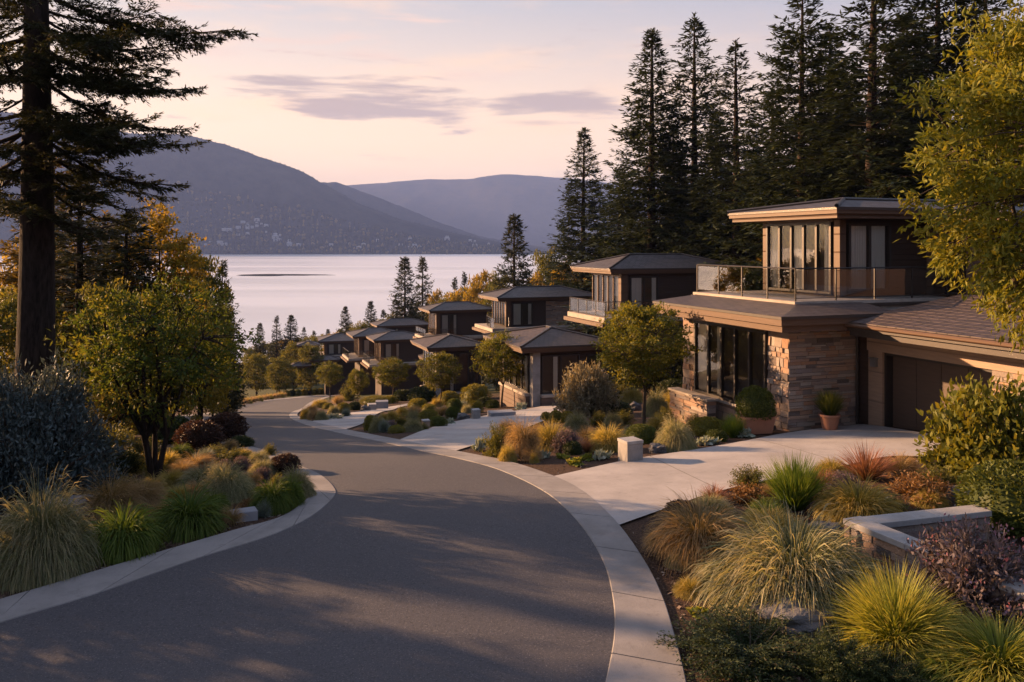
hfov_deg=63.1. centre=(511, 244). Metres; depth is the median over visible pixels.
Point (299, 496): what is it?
grass clump
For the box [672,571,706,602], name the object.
gold grass
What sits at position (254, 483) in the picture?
grass mound
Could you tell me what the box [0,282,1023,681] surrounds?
ground
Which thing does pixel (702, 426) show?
shrub
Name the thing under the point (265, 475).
flowering shrub
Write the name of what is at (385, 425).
blue fescue
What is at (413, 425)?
grass mound
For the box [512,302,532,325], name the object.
window
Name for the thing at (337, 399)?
grass tuft
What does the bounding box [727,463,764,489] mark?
olive shrub
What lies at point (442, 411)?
grass tuft
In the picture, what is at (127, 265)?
spruce tree
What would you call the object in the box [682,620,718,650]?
juniper
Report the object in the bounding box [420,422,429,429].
olive shrub
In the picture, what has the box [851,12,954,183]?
fir tree
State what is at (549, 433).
gold grass
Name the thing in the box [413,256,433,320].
spruce tree
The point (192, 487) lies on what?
grass tuft
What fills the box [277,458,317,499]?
grass mound
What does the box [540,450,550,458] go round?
succulent
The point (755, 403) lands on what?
potted shrub
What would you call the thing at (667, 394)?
gold grass
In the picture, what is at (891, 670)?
juniper
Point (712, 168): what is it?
fir tree
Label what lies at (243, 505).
rusty shrub
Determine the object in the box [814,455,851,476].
gold grass
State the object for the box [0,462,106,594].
grass mound
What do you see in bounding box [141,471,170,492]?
gold grass
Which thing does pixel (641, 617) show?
kerb
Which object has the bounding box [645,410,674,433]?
gold grass
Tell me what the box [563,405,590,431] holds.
grass mound
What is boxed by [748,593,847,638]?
boulder
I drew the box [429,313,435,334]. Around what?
window
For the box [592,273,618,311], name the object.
window
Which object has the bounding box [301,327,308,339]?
spruce tree
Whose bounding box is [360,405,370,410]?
boulder
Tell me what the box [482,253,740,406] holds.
house
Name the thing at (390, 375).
window
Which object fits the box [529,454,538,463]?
gold grass
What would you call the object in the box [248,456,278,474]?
grass mound
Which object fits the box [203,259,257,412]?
spruce tree
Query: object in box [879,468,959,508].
rusty shrub
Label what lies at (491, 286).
bushy tree
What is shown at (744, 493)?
rusty shrub
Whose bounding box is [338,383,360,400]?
olive shrub
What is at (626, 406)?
dark shrub
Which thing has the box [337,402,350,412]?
gold shrub
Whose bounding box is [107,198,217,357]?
golden tree
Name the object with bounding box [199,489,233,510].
grass clump
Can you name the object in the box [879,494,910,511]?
olive shrub
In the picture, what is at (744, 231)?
fir tree
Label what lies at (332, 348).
window
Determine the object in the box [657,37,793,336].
fir tree
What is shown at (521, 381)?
window
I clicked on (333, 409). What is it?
grass mound
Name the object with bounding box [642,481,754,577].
grass tuft
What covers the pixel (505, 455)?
gold grass
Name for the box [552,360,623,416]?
grey shrub
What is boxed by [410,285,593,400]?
house
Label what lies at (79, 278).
spruce tree
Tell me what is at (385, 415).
gold grass
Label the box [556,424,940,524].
driveway
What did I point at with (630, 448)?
concrete block
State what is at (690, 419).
olive shrub
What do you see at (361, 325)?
bushy tree
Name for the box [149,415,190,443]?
dark shrub
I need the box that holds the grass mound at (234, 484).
[195,456,255,503]
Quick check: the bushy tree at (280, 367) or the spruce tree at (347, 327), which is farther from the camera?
the spruce tree at (347, 327)
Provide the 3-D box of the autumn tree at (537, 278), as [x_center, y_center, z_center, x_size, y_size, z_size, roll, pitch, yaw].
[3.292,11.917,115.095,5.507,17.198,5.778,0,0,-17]
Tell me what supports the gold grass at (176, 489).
on the ground at (552, 464)
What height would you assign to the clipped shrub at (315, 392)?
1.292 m
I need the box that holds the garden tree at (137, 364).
[44,264,261,477]
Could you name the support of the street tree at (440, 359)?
on the ground at (552, 464)
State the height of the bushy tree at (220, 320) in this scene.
6.503 m
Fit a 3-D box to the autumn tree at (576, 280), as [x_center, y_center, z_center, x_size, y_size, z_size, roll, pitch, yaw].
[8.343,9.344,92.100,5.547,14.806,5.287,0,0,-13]
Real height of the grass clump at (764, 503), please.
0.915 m
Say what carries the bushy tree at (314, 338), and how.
on the ground at (552, 464)
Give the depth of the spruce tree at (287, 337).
184.58 m
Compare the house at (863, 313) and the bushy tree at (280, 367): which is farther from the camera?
the bushy tree at (280, 367)
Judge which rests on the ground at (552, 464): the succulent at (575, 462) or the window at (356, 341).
the succulent at (575, 462)
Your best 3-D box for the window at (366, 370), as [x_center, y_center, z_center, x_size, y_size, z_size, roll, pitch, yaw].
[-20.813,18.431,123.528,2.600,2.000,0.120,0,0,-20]
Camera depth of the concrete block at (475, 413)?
37.31 m
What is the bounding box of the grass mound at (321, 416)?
[314,408,328,419]
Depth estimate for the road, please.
12.15 m
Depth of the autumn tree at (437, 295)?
169.54 m
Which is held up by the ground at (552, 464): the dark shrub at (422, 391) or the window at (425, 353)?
the dark shrub at (422, 391)
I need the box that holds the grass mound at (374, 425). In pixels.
[367,414,383,432]
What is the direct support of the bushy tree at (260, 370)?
on the ground at (552, 464)
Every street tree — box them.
[314,360,344,398]
[345,368,369,400]
[371,356,410,394]
[413,351,462,400]
[469,329,526,406]
[588,300,702,423]
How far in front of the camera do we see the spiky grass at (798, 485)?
15.56 m
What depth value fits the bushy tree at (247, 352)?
178.88 m
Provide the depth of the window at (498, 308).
82.30 m
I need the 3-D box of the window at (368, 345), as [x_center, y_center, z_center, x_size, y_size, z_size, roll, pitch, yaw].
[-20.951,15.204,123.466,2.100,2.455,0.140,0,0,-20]
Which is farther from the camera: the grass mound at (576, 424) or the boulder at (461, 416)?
the boulder at (461, 416)
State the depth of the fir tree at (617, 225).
99.48 m
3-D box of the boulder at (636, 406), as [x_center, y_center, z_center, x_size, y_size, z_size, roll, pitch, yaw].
[5.824,7.623,39.281,0.605,0.505,0.459,0,0,-1]
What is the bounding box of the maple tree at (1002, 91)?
[890,0,1023,353]
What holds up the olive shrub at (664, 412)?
on the ground at (552, 464)
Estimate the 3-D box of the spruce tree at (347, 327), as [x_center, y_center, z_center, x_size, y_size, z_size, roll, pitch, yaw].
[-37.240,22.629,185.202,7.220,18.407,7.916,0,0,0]
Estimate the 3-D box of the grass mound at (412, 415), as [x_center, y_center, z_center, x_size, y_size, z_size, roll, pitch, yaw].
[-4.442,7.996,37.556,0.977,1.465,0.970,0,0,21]
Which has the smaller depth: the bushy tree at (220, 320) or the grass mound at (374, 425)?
the grass mound at (374, 425)
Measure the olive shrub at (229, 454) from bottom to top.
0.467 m
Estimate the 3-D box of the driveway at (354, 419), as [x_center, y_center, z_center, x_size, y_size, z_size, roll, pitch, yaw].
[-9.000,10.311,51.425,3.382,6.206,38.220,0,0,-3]
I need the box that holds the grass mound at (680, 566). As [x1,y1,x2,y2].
[664,547,694,570]
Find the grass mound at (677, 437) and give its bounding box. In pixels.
[653,411,698,452]
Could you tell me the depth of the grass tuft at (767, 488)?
16.27 m
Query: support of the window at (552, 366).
in the house at (643, 279)
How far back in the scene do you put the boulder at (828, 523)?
14.41 m
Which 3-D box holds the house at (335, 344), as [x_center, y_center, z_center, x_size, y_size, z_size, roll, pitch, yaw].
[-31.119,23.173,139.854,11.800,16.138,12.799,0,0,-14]
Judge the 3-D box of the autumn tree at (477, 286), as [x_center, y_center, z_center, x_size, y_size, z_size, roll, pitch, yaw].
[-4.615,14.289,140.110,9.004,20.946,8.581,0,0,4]
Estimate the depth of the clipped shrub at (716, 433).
23.35 m
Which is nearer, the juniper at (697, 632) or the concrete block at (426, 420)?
the juniper at (697, 632)
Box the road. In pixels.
[0,396,613,681]
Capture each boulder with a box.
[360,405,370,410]
[457,413,469,419]
[630,401,641,410]
[648,443,666,453]
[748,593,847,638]
[804,521,843,533]
[945,485,969,503]
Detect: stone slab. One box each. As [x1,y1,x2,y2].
[37,495,90,515]
[229,506,257,522]
[376,400,387,408]
[487,409,515,416]
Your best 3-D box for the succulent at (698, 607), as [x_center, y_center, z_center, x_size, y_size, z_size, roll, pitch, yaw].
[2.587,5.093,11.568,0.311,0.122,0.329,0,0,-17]
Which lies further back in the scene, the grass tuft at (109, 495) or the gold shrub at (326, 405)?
the gold shrub at (326, 405)
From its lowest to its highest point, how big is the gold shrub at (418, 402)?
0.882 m
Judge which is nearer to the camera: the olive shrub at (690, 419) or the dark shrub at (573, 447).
the dark shrub at (573, 447)
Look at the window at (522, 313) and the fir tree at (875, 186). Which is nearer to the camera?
the fir tree at (875, 186)
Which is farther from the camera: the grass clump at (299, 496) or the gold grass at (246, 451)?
the gold grass at (246, 451)
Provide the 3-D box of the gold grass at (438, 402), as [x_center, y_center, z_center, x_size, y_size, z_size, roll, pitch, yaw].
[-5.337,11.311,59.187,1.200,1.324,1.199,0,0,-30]
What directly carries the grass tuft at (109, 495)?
on the ground at (552, 464)
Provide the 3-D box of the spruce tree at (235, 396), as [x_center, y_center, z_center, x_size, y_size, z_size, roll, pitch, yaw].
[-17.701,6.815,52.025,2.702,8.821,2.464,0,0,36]
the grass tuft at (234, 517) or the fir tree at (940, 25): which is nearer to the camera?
the grass tuft at (234, 517)
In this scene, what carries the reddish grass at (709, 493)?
on the ground at (552, 464)
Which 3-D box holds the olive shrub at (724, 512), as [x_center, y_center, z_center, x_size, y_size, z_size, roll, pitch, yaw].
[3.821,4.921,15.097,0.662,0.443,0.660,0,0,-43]
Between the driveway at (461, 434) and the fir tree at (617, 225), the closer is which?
the driveway at (461, 434)
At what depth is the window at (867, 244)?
28.10 m
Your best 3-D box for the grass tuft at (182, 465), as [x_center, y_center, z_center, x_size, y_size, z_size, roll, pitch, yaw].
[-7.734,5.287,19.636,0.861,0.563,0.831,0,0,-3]
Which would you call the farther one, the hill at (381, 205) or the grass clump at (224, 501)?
the hill at (381, 205)
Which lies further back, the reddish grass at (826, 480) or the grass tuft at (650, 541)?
the reddish grass at (826, 480)
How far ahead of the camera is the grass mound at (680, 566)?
13.19 m
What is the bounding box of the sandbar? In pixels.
[239,274,324,275]
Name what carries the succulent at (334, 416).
on the ground at (552, 464)
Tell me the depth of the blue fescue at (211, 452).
21.87 m
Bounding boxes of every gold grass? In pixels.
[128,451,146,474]
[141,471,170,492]
[157,467,189,488]
[158,448,181,468]
[161,484,195,502]
[236,447,253,457]
[299,404,310,419]
[310,397,327,407]
[378,413,388,420]
[386,409,397,419]
[395,404,408,415]
[429,396,443,406]
[497,444,517,462]
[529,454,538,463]
[532,416,566,451]
[585,418,626,453]
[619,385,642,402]
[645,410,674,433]
[660,389,669,408]
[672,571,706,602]
[731,502,808,535]
[785,522,824,540]
[807,465,908,526]
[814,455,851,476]
[909,483,952,508]
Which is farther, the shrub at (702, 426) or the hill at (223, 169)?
the hill at (223, 169)
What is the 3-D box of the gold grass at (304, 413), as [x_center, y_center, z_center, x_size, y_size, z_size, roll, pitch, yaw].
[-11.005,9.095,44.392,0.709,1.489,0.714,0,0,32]
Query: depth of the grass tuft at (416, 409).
44.66 m
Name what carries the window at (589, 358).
in the house at (643, 279)
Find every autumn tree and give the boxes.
[0,236,73,353]
[85,376,171,435]
[166,318,236,420]
[425,288,444,316]
[444,286,474,301]
[462,269,493,384]
[530,271,546,285]
[549,266,573,285]
[571,270,603,334]
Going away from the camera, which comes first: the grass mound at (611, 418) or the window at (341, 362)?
the grass mound at (611, 418)
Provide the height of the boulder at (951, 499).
0.295 m
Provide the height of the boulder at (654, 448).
0.280 m
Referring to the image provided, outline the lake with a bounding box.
[0,254,574,362]
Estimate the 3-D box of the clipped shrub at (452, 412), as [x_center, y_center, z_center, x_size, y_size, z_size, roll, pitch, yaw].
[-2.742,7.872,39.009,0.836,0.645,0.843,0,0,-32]
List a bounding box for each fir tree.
[525,127,627,381]
[555,28,731,395]
[574,166,661,382]
[604,132,720,373]
[615,12,758,363]
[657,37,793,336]
[682,116,751,257]
[695,0,899,290]
[701,154,773,284]
[716,86,797,259]
[731,0,998,286]
[739,24,893,277]
[834,0,1023,202]
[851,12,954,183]
[903,0,1023,202]
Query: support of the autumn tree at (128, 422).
on the ground at (552, 464)
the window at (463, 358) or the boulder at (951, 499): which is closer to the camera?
the boulder at (951, 499)
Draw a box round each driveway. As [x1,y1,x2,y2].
[314,404,406,428]
[400,405,558,449]
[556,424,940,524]
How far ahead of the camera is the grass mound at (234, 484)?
16.99 m
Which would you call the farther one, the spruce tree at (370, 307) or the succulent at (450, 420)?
the spruce tree at (370, 307)
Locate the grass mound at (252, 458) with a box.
[247,448,271,463]
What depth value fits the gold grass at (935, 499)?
15.50 m
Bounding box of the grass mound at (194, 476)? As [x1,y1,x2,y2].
[172,458,227,488]
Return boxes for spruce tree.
[0,163,145,421]
[61,213,203,430]
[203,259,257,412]
[208,286,248,413]
[251,322,271,388]
[267,315,286,384]
[277,314,306,384]
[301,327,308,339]
[335,306,352,332]
[363,301,377,327]
[384,256,422,319]
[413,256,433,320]
[448,277,458,296]
[460,271,468,297]
[478,213,538,390]
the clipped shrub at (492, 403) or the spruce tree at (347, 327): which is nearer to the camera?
the clipped shrub at (492, 403)
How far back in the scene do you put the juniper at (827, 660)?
9.70 m
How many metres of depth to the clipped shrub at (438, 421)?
32.63 m
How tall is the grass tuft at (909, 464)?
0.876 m
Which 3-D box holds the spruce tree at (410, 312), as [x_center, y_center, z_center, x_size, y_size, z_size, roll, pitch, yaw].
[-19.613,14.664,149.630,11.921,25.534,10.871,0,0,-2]
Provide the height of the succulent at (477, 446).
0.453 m
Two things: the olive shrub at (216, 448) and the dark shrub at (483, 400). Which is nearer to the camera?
the olive shrub at (216, 448)
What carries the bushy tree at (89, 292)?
on the ground at (552, 464)
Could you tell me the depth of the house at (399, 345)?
117.07 m
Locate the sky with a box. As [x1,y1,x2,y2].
[0,0,1023,184]
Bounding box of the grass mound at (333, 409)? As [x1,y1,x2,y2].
[327,404,339,413]
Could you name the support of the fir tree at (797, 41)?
on the ground at (552, 464)
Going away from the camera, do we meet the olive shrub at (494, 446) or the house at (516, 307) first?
the olive shrub at (494, 446)
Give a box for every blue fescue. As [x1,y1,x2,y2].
[192,445,218,459]
[257,499,272,518]
[341,407,351,415]
[377,417,390,432]
[460,398,467,409]
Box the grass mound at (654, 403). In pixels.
[641,384,668,416]
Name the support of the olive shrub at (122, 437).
on the ground at (552, 464)
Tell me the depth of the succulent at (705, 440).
22.79 m
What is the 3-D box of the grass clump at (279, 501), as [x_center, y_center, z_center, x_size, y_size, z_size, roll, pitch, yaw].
[-4.685,5.060,16.249,1.059,1.338,1.077,0,0,28]
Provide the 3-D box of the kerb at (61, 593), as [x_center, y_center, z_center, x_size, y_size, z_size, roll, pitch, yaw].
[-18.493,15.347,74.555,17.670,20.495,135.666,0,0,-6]
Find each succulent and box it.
[327,413,343,418]
[445,418,455,423]
[470,436,488,451]
[514,402,526,409]
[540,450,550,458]
[556,453,570,458]
[566,456,584,466]
[579,453,593,461]
[591,449,612,460]
[686,605,707,619]
[696,436,722,445]
[737,427,754,437]
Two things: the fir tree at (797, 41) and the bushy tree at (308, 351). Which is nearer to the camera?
the fir tree at (797, 41)
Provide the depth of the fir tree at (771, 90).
75.69 m
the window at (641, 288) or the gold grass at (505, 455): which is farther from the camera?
the window at (641, 288)
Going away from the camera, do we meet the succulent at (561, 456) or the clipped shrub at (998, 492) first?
the clipped shrub at (998, 492)
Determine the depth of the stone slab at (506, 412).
38.76 m
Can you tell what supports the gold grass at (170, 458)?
on the ground at (552, 464)
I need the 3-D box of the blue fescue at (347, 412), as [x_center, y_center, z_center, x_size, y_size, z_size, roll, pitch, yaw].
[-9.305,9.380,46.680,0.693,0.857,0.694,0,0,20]
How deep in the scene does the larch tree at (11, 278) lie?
43.17 m
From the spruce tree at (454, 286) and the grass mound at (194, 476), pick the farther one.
the spruce tree at (454, 286)
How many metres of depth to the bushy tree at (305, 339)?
195.81 m
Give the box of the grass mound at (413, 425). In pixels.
[403,413,423,431]
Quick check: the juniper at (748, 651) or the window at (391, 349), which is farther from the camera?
the window at (391, 349)
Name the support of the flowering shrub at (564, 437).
on the ground at (552, 464)
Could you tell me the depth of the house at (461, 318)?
106.15 m
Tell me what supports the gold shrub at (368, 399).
on the ground at (552, 464)
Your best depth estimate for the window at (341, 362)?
140.58 m
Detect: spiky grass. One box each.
[718,413,746,437]
[756,450,837,510]
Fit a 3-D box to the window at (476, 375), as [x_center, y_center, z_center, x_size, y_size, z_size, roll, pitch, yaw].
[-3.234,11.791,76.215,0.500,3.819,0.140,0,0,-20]
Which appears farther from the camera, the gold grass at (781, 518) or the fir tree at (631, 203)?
the fir tree at (631, 203)
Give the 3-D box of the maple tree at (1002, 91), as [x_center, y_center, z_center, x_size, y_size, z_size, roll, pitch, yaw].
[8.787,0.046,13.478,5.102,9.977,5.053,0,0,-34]
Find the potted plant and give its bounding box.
[812,387,846,429]
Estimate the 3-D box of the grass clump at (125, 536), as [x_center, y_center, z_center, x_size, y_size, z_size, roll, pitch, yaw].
[-6.522,4.997,14.004,1.569,1.739,1.595,0,0,10]
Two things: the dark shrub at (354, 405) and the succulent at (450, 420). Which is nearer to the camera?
the succulent at (450, 420)
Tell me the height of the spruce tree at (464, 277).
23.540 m
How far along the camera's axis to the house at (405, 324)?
141.83 m
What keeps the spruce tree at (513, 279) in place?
on the ground at (552, 464)
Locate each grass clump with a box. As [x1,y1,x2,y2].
[84,497,169,566]
[149,478,235,545]
[166,443,194,458]
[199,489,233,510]
[247,471,296,517]
[276,471,306,508]
[745,494,791,517]
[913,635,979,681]
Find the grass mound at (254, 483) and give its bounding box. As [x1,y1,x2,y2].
[246,474,257,491]
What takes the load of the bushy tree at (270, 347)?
on the ground at (552, 464)
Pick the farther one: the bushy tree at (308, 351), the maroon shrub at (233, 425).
the bushy tree at (308, 351)
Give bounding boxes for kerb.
[0,395,335,622]
[289,394,685,681]
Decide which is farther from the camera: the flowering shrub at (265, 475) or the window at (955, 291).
the window at (955, 291)
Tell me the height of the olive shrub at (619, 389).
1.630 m
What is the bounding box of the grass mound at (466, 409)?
[461,402,471,413]
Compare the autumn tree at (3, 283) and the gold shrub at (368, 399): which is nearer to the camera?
the autumn tree at (3, 283)
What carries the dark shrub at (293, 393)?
on the ground at (552, 464)
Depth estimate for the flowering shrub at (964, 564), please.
10.95 m
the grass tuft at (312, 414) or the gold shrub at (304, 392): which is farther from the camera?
the gold shrub at (304, 392)
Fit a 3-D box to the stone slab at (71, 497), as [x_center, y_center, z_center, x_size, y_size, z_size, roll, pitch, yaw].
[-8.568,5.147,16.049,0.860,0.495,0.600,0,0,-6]
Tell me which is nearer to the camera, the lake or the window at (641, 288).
the window at (641, 288)
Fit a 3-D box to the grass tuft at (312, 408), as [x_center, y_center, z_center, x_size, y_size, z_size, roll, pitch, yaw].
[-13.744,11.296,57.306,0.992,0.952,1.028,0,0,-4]
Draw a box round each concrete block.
[367,403,376,409]
[421,419,429,427]
[471,408,480,418]
[617,436,643,461]
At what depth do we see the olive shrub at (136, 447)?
22.56 m
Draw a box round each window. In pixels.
[328,344,340,353]
[329,360,343,371]
[354,339,358,355]
[363,339,374,355]
[363,366,374,375]
[375,343,379,361]
[384,369,402,383]
[385,343,399,361]
[423,350,434,388]
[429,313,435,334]
[441,314,456,334]
[442,352,468,391]
[474,353,478,383]
[492,300,504,325]
[503,350,529,392]
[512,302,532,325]
[541,354,579,393]
[586,354,603,374]
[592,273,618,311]
[629,276,658,312]
[694,320,767,403]
[766,222,833,294]
[846,223,891,292]
[945,238,965,294]
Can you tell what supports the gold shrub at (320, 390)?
on the ground at (552, 464)
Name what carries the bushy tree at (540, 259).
on the ground at (552, 464)
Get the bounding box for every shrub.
[0,346,134,515]
[100,472,138,488]
[102,421,141,450]
[107,448,144,475]
[124,436,167,456]
[140,461,169,477]
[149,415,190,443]
[171,419,225,450]
[202,443,226,454]
[206,411,251,441]
[212,444,251,462]
[218,459,230,467]
[229,435,255,446]
[232,454,251,470]
[236,497,253,507]
[255,466,274,481]
[263,442,276,454]
[269,472,281,486]
[271,452,301,472]
[289,390,295,395]
[295,389,301,395]
[301,389,307,394]
[312,388,318,394]
[317,388,324,393]
[322,403,333,408]
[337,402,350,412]
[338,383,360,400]
[349,401,360,410]
[358,395,392,404]
[363,415,375,430]
[385,395,397,402]
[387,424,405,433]
[393,389,410,401]
[394,413,409,426]
[407,385,437,401]
[407,398,428,407]
[417,409,438,421]
[420,403,436,411]
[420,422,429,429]
[429,416,447,426]
[437,390,460,404]
[445,407,461,418]
[446,398,461,408]
[459,383,492,402]
[467,400,483,412]
[478,396,491,406]
[481,420,509,457]
[485,399,500,408]
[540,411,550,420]
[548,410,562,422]
[550,426,581,453]
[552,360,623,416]
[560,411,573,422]
[562,440,582,454]
[588,409,605,426]
[606,400,632,414]
[608,381,629,398]
[615,408,638,424]
[624,423,657,443]
[654,406,681,423]
[655,379,682,395]
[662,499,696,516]
[686,412,698,424]
[689,416,724,436]
[703,429,727,441]
[707,505,735,517]
[726,478,769,504]
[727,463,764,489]
[735,385,776,434]
[759,497,789,512]
[821,470,865,490]
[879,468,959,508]
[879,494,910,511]
[892,507,1023,632]
[912,370,1023,485]
[915,462,960,486]
[952,458,1023,538]
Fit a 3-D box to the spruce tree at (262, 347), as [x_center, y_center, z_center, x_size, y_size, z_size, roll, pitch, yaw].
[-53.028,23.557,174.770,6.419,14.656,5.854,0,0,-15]
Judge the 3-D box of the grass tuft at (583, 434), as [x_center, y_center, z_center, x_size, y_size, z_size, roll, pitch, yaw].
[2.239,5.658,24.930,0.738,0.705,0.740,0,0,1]
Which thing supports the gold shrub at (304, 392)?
on the ground at (552, 464)
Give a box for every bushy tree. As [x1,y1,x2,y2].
[0,283,81,386]
[9,310,93,381]
[66,277,161,422]
[170,245,234,416]
[188,297,239,418]
[238,346,267,386]
[240,353,270,395]
[243,341,279,363]
[263,356,298,392]
[275,340,306,389]
[288,336,323,364]
[292,342,326,394]
[308,334,323,368]
[349,320,368,330]
[424,296,446,332]
[479,271,506,388]
[527,247,565,285]
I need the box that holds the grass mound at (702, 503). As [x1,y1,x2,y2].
[689,489,734,514]
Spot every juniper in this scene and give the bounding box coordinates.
[652,596,832,681]
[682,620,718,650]
[792,622,883,681]
[839,641,933,681]
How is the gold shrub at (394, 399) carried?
on the ground at (552, 464)
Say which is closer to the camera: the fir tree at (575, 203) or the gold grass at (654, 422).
the gold grass at (654, 422)
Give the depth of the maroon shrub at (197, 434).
23.69 m
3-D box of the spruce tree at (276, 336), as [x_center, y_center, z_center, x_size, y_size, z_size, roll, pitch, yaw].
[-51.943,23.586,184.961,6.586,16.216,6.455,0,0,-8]
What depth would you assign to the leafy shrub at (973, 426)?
17.01 m
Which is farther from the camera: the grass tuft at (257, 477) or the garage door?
the garage door
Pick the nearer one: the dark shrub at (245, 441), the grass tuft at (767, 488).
the grass tuft at (767, 488)
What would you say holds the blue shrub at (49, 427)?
on the ground at (552, 464)
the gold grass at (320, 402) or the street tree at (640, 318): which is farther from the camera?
the gold grass at (320, 402)
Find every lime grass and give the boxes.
[818,552,981,674]
[897,602,1023,681]
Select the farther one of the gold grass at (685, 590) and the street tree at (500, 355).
the street tree at (500, 355)
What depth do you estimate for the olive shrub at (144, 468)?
19.53 m
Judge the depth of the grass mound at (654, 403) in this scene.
33.76 m
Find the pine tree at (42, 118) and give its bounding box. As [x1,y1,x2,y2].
[0,0,258,398]
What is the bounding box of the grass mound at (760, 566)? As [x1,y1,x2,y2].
[679,490,903,641]
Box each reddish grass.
[579,436,594,452]
[695,482,731,500]
[816,466,833,487]
[829,439,906,480]
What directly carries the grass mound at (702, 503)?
on the ground at (552, 464)
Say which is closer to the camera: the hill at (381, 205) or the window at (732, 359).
the window at (732, 359)
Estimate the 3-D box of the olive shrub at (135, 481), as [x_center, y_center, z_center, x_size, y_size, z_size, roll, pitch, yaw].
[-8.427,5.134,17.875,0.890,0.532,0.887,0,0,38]
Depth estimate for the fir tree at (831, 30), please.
63.55 m
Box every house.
[290,333,354,394]
[341,327,395,394]
[360,331,422,394]
[370,318,428,384]
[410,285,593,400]
[413,301,491,359]
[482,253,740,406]
[653,197,1023,430]
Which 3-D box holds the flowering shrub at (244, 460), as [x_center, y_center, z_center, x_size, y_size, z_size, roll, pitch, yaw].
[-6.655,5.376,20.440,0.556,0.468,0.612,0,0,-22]
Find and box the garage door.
[893,356,991,430]
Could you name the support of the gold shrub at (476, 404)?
on the ground at (552, 464)
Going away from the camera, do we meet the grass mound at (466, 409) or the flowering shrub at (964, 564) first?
the flowering shrub at (964, 564)
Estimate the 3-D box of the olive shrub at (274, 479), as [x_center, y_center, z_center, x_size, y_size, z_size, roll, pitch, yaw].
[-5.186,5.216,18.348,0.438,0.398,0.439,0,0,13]
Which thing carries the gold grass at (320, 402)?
on the ground at (552, 464)
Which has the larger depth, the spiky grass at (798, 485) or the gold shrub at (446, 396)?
the gold shrub at (446, 396)
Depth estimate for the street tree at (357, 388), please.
68.71 m
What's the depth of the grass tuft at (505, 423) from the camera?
25.86 m
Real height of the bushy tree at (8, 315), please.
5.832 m
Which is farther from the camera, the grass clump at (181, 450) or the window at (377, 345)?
the window at (377, 345)
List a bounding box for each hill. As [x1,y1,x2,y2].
[0,112,541,253]
[322,182,568,251]
[346,174,723,249]
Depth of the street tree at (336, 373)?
102.07 m
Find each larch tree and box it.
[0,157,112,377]
[59,210,140,318]
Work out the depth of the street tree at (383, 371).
76.45 m
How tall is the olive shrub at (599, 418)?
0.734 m
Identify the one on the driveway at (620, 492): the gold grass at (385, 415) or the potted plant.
the potted plant
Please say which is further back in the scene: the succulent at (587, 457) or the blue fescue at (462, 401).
the blue fescue at (462, 401)
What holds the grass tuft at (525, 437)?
on the ground at (552, 464)
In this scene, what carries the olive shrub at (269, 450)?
on the ground at (552, 464)
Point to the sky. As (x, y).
(345, 92)
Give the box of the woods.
[11,112,567,253]
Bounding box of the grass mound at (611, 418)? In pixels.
[602,409,625,427]
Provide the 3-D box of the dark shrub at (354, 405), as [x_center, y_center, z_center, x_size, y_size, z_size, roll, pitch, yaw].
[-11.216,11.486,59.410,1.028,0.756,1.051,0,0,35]
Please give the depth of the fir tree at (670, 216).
83.52 m
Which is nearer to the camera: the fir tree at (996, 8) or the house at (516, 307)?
the fir tree at (996, 8)
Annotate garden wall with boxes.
[843,505,1023,623]
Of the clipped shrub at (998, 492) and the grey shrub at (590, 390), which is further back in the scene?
the grey shrub at (590, 390)
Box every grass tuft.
[72,465,154,523]
[118,472,170,512]
[167,458,198,475]
[174,448,217,469]
[182,479,209,497]
[216,437,239,448]
[220,499,247,525]
[245,469,262,485]
[306,408,324,419]
[307,404,317,412]
[331,394,344,403]
[406,405,422,413]
[433,403,447,415]
[496,414,524,438]
[503,412,542,462]
[521,447,543,461]
[577,424,594,439]
[640,517,674,559]
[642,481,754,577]
[762,483,779,499]
[878,450,924,479]
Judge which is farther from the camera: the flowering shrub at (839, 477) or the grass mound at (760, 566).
the flowering shrub at (839, 477)
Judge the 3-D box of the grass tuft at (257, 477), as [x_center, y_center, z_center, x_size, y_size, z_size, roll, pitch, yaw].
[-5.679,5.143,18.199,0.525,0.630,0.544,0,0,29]
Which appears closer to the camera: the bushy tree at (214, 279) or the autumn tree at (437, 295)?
the bushy tree at (214, 279)
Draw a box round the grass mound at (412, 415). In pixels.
[405,409,418,421]
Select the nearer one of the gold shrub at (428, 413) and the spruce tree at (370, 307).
the gold shrub at (428, 413)
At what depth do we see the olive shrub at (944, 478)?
16.56 m
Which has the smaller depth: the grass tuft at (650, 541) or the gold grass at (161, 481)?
the grass tuft at (650, 541)
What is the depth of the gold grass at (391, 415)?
40.74 m
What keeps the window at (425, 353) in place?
in the house at (516, 307)
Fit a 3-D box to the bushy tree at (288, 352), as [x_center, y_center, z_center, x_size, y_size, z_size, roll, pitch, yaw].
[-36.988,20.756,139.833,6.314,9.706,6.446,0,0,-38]
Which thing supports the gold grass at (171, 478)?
on the ground at (552, 464)

